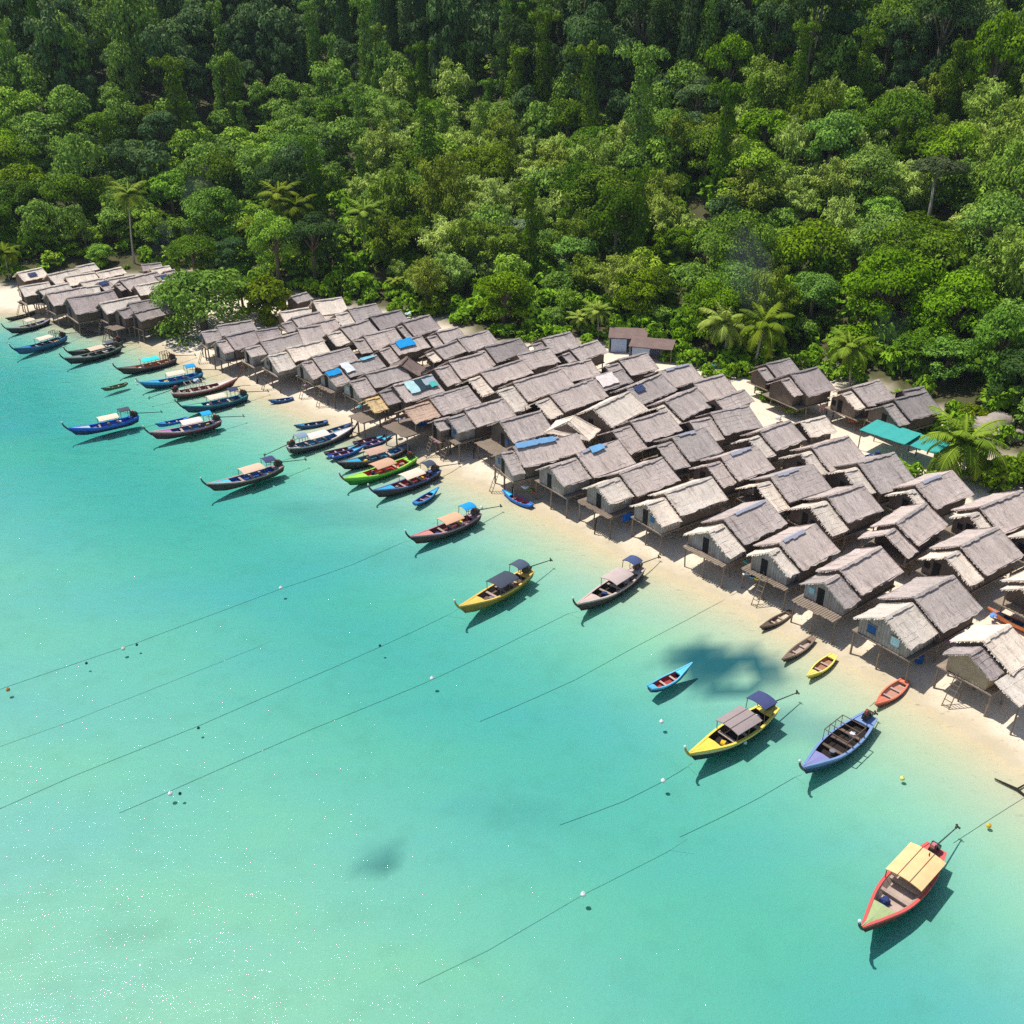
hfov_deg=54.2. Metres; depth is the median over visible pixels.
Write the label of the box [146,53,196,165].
vine covered tree
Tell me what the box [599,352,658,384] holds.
thatched hut
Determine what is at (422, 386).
plastic sheet
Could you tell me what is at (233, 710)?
mooring rope
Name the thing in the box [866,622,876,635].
window
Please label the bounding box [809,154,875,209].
bamboo clump
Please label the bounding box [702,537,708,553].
door
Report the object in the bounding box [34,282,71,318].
thatched hut
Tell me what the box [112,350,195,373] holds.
longtail boat
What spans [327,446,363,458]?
dinghy
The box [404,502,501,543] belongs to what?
longtail boat
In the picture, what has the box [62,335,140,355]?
longtail boat
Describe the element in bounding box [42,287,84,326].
thatched hut
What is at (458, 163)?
bamboo clump
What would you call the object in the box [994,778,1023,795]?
driftwood
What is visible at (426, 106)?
vine covered tree
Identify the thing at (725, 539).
thatched hut
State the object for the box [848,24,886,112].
vine covered tree
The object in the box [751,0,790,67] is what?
vine covered tree
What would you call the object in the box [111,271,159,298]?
thatched hut
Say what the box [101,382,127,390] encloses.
canoe
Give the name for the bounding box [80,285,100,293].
thatched hut
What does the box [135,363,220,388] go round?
longtail boat
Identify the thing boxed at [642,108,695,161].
jungle tree
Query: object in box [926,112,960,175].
bamboo clump
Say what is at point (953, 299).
jungle tree
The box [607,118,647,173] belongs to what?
bamboo clump
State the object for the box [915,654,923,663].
barrel
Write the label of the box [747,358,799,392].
thatched hut
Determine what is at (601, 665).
mooring rope
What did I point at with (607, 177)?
jungle tree
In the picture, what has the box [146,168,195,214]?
jungle tree
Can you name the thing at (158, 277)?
thatched hut
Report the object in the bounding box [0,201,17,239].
jungle tree
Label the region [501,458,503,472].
door
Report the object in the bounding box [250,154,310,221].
jungle tree
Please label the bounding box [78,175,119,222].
jungle tree
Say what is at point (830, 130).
jungle tree
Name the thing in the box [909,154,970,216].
emergent tree
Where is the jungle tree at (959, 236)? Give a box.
[921,228,980,280]
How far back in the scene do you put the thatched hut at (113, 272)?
160.44 m
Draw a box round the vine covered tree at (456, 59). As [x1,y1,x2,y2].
[437,0,462,75]
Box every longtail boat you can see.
[1,318,49,333]
[8,330,83,353]
[58,340,138,363]
[61,406,162,434]
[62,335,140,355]
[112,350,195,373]
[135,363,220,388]
[142,410,244,438]
[148,365,242,399]
[176,386,268,412]
[200,455,306,490]
[263,423,356,456]
[332,444,410,468]
[338,450,434,484]
[367,460,459,496]
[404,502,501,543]
[453,558,552,612]
[572,554,660,610]
[684,690,799,759]
[798,709,877,773]
[858,824,960,931]
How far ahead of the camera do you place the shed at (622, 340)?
135.35 m
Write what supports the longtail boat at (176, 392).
on the sea
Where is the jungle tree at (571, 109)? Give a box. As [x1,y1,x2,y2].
[541,97,586,139]
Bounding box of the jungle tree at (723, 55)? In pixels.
[704,32,754,108]
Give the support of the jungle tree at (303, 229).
on the ground
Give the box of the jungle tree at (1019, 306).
[975,296,1023,362]
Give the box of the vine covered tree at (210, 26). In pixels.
[205,0,224,80]
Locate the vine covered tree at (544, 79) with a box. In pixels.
[527,7,563,106]
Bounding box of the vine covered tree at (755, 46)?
[736,42,758,103]
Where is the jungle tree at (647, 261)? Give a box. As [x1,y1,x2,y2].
[623,246,661,273]
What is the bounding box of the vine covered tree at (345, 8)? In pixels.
[334,0,353,67]
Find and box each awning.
[858,420,921,458]
[895,434,950,458]
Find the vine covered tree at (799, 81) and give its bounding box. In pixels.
[784,16,822,137]
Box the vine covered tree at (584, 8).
[572,0,595,100]
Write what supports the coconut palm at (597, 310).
on the ground
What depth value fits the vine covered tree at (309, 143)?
170.03 m
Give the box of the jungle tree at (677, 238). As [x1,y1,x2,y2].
[651,224,699,256]
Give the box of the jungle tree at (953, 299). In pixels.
[906,268,1003,343]
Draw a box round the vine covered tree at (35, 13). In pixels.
[27,0,57,98]
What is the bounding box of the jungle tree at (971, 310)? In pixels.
[941,263,1006,335]
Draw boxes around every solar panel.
[27,272,36,276]
[98,280,109,284]
[633,384,645,391]
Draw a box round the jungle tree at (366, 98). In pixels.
[347,88,399,135]
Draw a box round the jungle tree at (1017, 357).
[986,346,1023,414]
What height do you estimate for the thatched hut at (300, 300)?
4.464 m
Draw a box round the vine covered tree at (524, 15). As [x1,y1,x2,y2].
[518,0,534,69]
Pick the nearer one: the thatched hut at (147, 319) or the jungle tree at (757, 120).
the thatched hut at (147, 319)
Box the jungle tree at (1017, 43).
[1008,18,1023,65]
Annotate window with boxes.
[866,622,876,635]
[889,634,900,648]
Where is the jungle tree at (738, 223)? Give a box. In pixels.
[703,208,779,278]
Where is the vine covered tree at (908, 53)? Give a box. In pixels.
[900,0,938,86]
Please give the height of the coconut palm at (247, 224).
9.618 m
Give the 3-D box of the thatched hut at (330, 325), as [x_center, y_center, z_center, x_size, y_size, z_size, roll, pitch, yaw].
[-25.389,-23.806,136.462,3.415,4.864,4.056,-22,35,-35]
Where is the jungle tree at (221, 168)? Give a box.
[193,150,249,215]
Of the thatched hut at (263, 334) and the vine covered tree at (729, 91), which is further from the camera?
the vine covered tree at (729, 91)
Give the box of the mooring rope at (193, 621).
[4,542,403,687]
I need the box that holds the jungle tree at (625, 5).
[613,0,673,87]
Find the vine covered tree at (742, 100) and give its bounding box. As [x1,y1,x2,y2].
[738,64,758,112]
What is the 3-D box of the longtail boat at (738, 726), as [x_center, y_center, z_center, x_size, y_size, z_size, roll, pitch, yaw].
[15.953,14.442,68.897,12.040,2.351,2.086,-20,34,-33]
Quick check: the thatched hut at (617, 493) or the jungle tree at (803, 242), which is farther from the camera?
the jungle tree at (803, 242)
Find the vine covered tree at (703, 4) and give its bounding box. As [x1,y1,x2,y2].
[693,0,706,54]
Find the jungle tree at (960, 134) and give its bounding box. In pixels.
[921,122,985,204]
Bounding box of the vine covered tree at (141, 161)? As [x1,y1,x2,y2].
[131,146,151,198]
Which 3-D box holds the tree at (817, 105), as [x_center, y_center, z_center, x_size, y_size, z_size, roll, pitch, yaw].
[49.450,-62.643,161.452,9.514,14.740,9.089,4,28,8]
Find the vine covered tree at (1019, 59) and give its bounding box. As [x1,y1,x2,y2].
[1016,55,1023,115]
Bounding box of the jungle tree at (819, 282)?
[786,271,843,319]
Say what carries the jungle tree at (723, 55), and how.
on the ground
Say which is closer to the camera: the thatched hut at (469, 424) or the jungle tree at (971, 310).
the thatched hut at (469, 424)
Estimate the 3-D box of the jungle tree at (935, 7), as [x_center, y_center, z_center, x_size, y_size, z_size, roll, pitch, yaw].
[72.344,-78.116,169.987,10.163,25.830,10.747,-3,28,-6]
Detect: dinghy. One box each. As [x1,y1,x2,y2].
[155,417,187,426]
[268,397,293,403]
[294,420,327,428]
[324,444,357,455]
[326,422,352,432]
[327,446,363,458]
[352,434,385,445]
[361,435,391,448]
[412,486,438,505]
[502,489,533,507]
[647,662,692,692]
[806,653,836,678]
[874,677,909,706]
[988,606,1023,630]
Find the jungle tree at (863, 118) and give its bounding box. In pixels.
[839,105,894,149]
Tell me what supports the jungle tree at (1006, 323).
on the ground
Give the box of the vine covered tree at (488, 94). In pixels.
[477,78,498,128]
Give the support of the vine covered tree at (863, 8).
on the ground
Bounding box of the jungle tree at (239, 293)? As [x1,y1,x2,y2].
[219,275,258,310]
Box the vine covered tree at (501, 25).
[496,0,516,71]
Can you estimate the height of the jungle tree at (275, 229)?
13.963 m
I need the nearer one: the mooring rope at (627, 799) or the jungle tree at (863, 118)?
the mooring rope at (627, 799)
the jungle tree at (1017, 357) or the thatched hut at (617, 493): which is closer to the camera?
the thatched hut at (617, 493)
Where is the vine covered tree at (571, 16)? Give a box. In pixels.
[571,0,579,79]
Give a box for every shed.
[608,327,647,352]
[628,336,675,363]
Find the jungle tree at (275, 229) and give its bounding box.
[245,208,301,279]
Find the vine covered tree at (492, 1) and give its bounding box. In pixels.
[483,0,498,56]
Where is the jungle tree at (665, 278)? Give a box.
[632,264,681,303]
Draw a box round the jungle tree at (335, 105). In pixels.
[315,93,365,141]
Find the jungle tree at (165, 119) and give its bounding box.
[136,109,181,150]
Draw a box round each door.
[300,367,303,378]
[324,375,328,387]
[350,386,352,397]
[433,425,436,438]
[501,433,503,446]
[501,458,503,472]
[547,473,551,487]
[596,493,600,508]
[642,509,647,524]
[700,471,704,477]
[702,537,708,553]
[760,558,767,575]
[801,512,807,524]
[816,587,824,605]
[837,399,842,412]
[881,413,886,421]
[901,499,908,505]
[931,562,940,575]
[965,523,972,529]
[1018,542,1023,559]
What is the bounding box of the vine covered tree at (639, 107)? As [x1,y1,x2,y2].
[613,40,670,182]
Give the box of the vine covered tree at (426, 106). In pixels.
[407,95,445,174]
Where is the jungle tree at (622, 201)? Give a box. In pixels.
[583,183,649,265]
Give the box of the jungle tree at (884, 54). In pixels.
[857,13,903,80]
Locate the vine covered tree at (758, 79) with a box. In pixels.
[745,70,775,133]
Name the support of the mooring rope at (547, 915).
on the sea
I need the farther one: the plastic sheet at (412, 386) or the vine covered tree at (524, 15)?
the vine covered tree at (524, 15)
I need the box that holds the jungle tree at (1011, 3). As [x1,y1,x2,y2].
[1003,0,1023,5]
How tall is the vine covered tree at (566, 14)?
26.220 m
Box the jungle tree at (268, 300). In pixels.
[244,272,293,325]
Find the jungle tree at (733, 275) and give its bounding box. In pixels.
[708,259,761,319]
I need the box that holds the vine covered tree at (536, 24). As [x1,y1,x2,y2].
[534,0,553,55]
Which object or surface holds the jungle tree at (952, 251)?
on the ground
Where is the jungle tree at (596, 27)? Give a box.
[562,0,616,101]
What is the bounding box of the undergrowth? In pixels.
[0,0,1023,486]
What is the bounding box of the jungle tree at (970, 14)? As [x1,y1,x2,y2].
[929,0,1007,97]
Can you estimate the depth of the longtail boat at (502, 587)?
84.45 m
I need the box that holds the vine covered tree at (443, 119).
[433,106,452,133]
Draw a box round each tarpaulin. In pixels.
[325,368,341,375]
[394,337,415,347]
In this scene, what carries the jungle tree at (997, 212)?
on the ground
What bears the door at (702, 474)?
in the thatched hut at (729, 472)
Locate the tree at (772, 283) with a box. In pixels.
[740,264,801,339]
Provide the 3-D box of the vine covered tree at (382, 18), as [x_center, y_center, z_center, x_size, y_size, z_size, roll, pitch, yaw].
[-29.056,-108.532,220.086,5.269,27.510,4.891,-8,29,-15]
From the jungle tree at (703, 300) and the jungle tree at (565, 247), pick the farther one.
the jungle tree at (565, 247)
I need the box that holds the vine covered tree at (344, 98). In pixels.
[330,92,354,148]
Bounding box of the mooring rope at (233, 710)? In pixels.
[0,612,452,808]
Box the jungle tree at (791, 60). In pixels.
[766,21,817,81]
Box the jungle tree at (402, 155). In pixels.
[373,143,419,172]
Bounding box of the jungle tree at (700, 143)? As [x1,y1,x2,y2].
[680,125,735,186]
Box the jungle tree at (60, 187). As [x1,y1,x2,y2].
[39,173,99,235]
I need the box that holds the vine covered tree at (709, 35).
[694,0,721,83]
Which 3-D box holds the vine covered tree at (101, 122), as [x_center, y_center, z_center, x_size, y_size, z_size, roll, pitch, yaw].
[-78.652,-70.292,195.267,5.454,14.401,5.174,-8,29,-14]
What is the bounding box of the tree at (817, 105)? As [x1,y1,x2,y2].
[791,75,851,167]
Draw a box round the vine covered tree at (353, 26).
[348,1,359,45]
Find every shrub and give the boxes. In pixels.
[420,290,449,316]
[670,327,692,349]
[784,407,804,416]
[978,455,1023,493]
[1013,452,1023,488]
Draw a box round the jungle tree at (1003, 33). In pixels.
[959,8,1023,114]
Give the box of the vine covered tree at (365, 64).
[348,0,377,118]
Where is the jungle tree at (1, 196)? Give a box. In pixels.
[0,186,18,216]
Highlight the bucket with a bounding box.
[829,749,835,755]
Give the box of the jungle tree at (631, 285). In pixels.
[611,267,663,314]
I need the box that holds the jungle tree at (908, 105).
[862,87,935,156]
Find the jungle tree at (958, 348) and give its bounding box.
[919,335,981,381]
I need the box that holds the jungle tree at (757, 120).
[736,107,792,169]
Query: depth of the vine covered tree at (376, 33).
211.98 m
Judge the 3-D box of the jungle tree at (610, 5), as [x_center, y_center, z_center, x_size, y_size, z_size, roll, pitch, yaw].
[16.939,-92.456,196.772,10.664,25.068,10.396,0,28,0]
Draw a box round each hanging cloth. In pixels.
[622,512,631,521]
[818,403,826,411]
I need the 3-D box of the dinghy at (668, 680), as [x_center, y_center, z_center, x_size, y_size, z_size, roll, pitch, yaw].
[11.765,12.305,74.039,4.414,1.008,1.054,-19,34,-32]
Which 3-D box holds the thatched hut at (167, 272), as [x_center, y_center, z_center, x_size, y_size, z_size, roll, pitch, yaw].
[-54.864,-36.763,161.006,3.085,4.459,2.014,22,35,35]
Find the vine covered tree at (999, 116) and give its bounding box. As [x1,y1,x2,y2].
[996,114,1020,137]
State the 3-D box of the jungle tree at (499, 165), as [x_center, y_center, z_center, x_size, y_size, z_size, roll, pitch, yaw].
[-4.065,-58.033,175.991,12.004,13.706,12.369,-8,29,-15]
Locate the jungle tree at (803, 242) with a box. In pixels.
[769,217,853,285]
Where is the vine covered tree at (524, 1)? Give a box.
[515,0,534,57]
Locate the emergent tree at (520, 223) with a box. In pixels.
[500,218,532,244]
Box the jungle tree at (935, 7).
[910,0,984,116]
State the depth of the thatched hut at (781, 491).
92.44 m
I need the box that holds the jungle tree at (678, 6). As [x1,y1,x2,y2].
[668,0,710,65]
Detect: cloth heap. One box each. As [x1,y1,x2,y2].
[775,415,784,420]
[990,612,998,617]
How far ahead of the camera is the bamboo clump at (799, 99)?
165.82 m
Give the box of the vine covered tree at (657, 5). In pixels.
[642,0,668,102]
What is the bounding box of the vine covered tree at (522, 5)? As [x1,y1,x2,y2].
[489,0,526,80]
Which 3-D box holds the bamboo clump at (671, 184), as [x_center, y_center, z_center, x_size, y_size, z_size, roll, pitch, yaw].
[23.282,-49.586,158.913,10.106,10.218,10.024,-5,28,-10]
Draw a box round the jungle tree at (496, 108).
[480,98,526,137]
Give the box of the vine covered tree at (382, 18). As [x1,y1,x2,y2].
[372,0,386,44]
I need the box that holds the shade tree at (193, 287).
[148,267,248,348]
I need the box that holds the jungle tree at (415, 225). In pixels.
[395,214,437,259]
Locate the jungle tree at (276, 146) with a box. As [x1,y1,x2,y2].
[263,132,327,189]
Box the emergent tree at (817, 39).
[810,0,823,83]
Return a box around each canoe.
[5,311,35,320]
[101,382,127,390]
[759,609,793,629]
[781,635,815,661]
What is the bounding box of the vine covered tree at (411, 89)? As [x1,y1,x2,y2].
[395,69,428,120]
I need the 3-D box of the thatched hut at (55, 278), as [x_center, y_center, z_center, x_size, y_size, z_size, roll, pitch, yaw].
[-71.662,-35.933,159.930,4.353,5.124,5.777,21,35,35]
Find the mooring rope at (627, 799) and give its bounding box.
[561,764,690,824]
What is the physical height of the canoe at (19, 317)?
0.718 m
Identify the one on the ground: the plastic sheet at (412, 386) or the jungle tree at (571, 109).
the jungle tree at (571, 109)
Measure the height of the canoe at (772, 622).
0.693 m
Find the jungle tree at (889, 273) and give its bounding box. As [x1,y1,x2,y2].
[833,246,947,364]
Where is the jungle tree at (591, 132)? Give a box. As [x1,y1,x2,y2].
[561,124,623,171]
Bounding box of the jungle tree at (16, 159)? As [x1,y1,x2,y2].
[0,128,42,165]
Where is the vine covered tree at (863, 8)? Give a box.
[857,0,870,17]
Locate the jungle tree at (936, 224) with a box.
[902,210,953,232]
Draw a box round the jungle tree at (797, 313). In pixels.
[743,275,808,331]
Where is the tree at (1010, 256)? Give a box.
[968,219,1023,340]
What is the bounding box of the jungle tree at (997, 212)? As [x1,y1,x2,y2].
[952,190,1023,267]
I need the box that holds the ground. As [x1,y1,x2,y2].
[0,0,1023,1023]
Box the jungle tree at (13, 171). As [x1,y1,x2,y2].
[0,163,53,203]
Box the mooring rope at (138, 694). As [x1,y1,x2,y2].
[2,640,271,745]
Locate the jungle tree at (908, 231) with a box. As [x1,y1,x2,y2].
[862,218,941,314]
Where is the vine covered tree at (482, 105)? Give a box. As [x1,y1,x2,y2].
[470,100,490,171]
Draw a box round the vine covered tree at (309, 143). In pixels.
[296,133,329,222]
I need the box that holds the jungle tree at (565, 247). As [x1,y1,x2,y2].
[550,235,599,280]
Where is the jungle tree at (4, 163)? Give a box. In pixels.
[0,139,16,169]
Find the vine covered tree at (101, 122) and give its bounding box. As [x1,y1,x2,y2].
[88,114,120,178]
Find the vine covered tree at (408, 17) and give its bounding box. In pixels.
[398,0,417,81]
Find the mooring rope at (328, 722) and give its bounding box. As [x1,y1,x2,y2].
[120,612,573,812]
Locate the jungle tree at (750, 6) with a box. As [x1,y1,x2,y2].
[722,0,762,40]
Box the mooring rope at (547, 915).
[417,841,683,984]
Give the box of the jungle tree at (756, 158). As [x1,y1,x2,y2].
[717,138,795,195]
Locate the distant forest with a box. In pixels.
[0,0,1023,423]
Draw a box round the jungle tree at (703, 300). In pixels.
[683,278,745,347]
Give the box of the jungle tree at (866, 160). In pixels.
[839,144,909,206]
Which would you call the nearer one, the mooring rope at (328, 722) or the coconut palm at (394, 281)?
the mooring rope at (328, 722)
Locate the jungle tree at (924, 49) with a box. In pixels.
[921,10,975,58]
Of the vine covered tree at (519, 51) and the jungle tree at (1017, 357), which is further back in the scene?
the vine covered tree at (519, 51)
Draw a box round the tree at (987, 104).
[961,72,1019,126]
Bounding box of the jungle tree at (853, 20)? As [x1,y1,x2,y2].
[831,9,874,86]
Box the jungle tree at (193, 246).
[163,234,220,271]
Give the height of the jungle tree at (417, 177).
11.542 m
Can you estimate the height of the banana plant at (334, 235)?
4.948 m
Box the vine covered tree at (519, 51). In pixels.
[502,43,531,122]
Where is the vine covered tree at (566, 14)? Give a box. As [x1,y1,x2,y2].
[557,0,575,75]
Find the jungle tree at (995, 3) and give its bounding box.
[940,0,1009,58]
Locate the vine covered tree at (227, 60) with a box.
[218,55,243,127]
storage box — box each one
[601,591,607,596]
[720,740,725,745]
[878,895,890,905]
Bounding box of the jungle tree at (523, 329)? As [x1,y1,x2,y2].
[519,326,528,334]
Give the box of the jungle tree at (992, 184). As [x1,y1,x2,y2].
[985,149,1023,190]
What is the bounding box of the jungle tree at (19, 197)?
[0,179,43,219]
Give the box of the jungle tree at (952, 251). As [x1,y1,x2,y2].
[898,231,970,297]
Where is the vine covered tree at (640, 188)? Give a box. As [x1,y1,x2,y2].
[626,164,657,252]
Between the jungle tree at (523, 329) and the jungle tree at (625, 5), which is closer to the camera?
the jungle tree at (523, 329)
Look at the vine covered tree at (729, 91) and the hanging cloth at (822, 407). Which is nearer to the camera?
the hanging cloth at (822, 407)
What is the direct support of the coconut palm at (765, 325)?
on the ground
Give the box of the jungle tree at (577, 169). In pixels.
[554,160,610,235]
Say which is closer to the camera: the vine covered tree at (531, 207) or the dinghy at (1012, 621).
the dinghy at (1012, 621)
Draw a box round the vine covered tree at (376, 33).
[361,22,386,91]
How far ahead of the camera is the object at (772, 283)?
130.01 m
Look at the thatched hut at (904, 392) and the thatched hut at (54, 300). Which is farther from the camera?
the thatched hut at (54, 300)
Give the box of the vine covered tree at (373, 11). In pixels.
[364,0,383,26]
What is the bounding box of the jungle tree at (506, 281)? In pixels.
[473,271,535,323]
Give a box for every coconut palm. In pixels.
[0,241,21,279]
[105,180,147,263]
[233,215,270,268]
[258,180,300,250]
[275,192,316,252]
[346,199,384,254]
[384,276,404,286]
[566,310,590,334]
[579,299,613,338]
[697,301,748,349]
[730,302,793,369]
[822,327,883,386]
[919,405,1009,484]
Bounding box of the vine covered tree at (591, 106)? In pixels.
[564,40,609,126]
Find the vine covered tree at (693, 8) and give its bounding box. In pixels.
[674,0,702,94]
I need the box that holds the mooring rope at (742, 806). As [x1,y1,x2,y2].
[685,775,799,834]
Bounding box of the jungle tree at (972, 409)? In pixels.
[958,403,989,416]
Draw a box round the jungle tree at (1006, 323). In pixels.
[969,303,1023,394]
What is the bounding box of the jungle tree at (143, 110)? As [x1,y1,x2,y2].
[121,104,160,138]
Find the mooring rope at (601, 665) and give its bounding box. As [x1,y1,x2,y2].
[482,593,734,720]
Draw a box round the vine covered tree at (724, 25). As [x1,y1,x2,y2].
[714,0,739,73]
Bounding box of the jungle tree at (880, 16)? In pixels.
[863,0,925,106]
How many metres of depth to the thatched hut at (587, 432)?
104.67 m
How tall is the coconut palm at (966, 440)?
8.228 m
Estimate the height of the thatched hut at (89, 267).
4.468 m
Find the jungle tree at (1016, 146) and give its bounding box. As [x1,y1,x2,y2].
[969,133,1023,265]
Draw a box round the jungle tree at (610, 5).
[572,0,621,82]
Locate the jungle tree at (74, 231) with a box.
[66,223,102,255]
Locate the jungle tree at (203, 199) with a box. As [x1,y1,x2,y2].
[179,186,250,243]
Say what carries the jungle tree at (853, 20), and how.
on the ground
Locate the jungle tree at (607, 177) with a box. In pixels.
[563,165,635,246]
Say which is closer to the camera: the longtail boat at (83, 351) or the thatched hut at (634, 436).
the thatched hut at (634, 436)
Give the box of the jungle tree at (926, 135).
[896,125,960,172]
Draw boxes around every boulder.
[972,411,1015,435]
[992,428,1023,442]
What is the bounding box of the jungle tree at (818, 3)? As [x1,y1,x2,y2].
[807,0,855,44]
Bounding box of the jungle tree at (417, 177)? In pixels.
[402,173,433,208]
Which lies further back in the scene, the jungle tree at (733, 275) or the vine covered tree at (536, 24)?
the vine covered tree at (536, 24)
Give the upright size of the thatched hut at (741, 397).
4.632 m
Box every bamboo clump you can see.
[357,119,408,170]
[360,95,415,130]
[361,213,416,275]
[364,158,422,223]
[403,255,450,297]
[406,151,477,223]
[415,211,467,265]
[430,143,462,168]
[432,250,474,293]
[437,215,498,285]
[451,167,496,204]
[474,108,521,174]
[476,223,541,264]
[528,139,572,184]
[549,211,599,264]
[555,134,620,192]
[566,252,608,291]
[587,253,648,315]
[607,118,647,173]
[628,168,690,210]
[639,192,694,239]
[651,112,699,170]
[692,112,743,151]
[714,166,793,218]
[740,52,793,109]
[784,93,809,118]
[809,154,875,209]
[833,111,866,156]
[879,158,930,187]
[882,168,946,213]
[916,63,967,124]
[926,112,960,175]
[943,201,1019,253]
[958,115,1003,153]
[958,131,1011,179]
[961,127,1020,189]
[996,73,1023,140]
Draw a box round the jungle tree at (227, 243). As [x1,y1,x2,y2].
[214,236,253,268]
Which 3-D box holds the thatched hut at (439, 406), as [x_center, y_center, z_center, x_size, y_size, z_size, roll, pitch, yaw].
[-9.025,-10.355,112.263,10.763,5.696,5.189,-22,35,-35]
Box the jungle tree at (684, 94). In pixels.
[674,75,722,122]
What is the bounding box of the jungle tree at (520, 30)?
[490,13,545,109]
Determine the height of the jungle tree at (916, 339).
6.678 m
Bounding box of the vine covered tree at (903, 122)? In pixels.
[889,115,913,177]
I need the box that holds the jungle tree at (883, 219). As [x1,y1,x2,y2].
[842,208,909,294]
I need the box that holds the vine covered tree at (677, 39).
[672,1,688,52]
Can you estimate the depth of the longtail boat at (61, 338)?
141.65 m
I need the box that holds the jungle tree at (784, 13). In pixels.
[752,0,796,104]
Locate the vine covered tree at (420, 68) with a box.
[404,40,434,116]
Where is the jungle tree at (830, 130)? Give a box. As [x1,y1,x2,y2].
[799,109,864,188]
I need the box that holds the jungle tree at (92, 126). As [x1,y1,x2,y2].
[71,111,135,160]
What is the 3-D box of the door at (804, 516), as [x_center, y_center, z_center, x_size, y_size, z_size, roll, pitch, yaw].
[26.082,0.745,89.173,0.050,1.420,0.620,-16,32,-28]
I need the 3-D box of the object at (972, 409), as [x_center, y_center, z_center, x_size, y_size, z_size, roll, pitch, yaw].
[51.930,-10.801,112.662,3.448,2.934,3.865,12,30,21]
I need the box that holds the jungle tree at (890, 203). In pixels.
[851,192,906,222]
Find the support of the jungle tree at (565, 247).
on the ground
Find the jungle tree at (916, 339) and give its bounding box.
[892,325,948,366]
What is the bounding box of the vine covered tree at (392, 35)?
[384,0,401,73]
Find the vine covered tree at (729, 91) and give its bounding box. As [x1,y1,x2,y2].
[705,77,755,211]
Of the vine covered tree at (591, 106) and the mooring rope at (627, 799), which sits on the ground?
the vine covered tree at (591, 106)
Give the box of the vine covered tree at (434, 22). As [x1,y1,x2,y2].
[419,15,442,99]
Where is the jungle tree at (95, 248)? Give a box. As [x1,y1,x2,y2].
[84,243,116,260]
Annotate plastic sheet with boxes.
[340,362,354,372]
[360,355,373,360]
[404,381,420,392]
[410,375,435,390]
[421,376,435,385]
[429,381,437,386]
[515,436,555,447]
[589,444,604,452]
[596,372,618,386]
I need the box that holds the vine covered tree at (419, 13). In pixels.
[412,0,430,80]
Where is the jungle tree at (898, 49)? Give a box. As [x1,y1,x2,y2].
[875,7,929,92]
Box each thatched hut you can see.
[13,267,46,296]
[16,282,50,316]
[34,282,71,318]
[42,268,80,285]
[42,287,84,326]
[63,272,97,287]
[63,290,118,335]
[75,263,99,272]
[77,277,103,286]
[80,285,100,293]
[95,266,126,278]
[95,280,113,291]
[95,295,140,335]
[102,307,136,341]
[104,274,135,291]
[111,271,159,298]
[126,299,159,333]
[129,304,174,342]
[131,279,167,299]
[141,262,161,273]
[148,265,170,273]
[154,273,168,279]
[161,269,177,274]
[198,319,256,364]
[210,329,259,375]
[241,332,302,383]
[255,327,281,339]
[261,340,329,392]
[276,307,311,333]
[277,311,325,334]
[284,291,313,309]
[293,324,326,343]
[294,347,357,399]
[308,297,346,322]
[311,318,339,334]
[316,354,385,408]
[322,319,377,350]
[329,303,381,325]
[340,365,411,413]
[346,328,401,358]
[348,388,402,438]
[365,309,407,330]
[371,335,430,367]
[381,374,444,423]
[382,385,481,452]
[389,356,424,379]
[392,314,441,338]
[419,340,466,370]
[423,416,451,457]
[424,352,492,391]
[425,326,464,352]
[437,397,515,461]
[450,330,498,356]
[455,359,533,402]
[474,337,529,366]
[475,410,550,474]
[482,368,573,415]
[489,433,585,499]
[505,346,560,376]
[522,378,608,424]
[528,331,580,356]
[534,439,635,517]
[544,415,600,448]
[547,359,600,383]
[556,340,608,373]
[575,391,648,434]
[577,457,680,538]
[579,368,633,399]
[596,409,681,459]
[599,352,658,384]
[610,373,677,414]
[630,476,728,554]
[639,427,723,481]
[641,387,711,432]
[644,363,702,394]
[676,373,736,399]
[678,405,762,453]
[682,499,787,587]
[689,445,774,506]
[706,389,754,412]
[730,420,806,472]
[735,464,831,528]
[741,523,840,610]
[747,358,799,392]
[761,366,835,419]
[779,435,865,479]
[786,483,883,552]
[790,546,903,644]
[793,415,836,446]
[822,452,914,504]
[825,379,894,431]
[849,575,982,685]
[857,502,947,574]
[864,391,941,435]
[883,470,973,517]
[892,386,930,397]
[915,526,1023,601]
[933,624,1023,734]
[944,490,1023,539]
[993,570,1023,617]
[1007,530,1023,563]
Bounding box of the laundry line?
[729,558,763,595]
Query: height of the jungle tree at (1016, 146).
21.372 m
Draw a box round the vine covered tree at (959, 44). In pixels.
[936,37,974,125]
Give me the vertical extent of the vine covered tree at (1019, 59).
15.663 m
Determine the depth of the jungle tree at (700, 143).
160.22 m
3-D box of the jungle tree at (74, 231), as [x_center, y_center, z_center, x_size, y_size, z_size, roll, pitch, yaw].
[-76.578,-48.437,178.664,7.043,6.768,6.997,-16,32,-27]
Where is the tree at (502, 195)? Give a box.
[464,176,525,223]
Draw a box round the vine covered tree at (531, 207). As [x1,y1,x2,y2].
[514,182,543,285]
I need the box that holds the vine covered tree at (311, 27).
[297,0,325,97]
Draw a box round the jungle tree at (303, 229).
[284,211,346,279]
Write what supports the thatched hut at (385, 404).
on the ground
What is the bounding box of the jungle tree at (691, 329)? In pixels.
[669,313,700,334]
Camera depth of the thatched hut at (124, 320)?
144.31 m
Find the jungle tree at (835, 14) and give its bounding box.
[791,0,844,98]
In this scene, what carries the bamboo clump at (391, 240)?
on the ground
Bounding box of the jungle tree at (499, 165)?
[456,140,520,192]

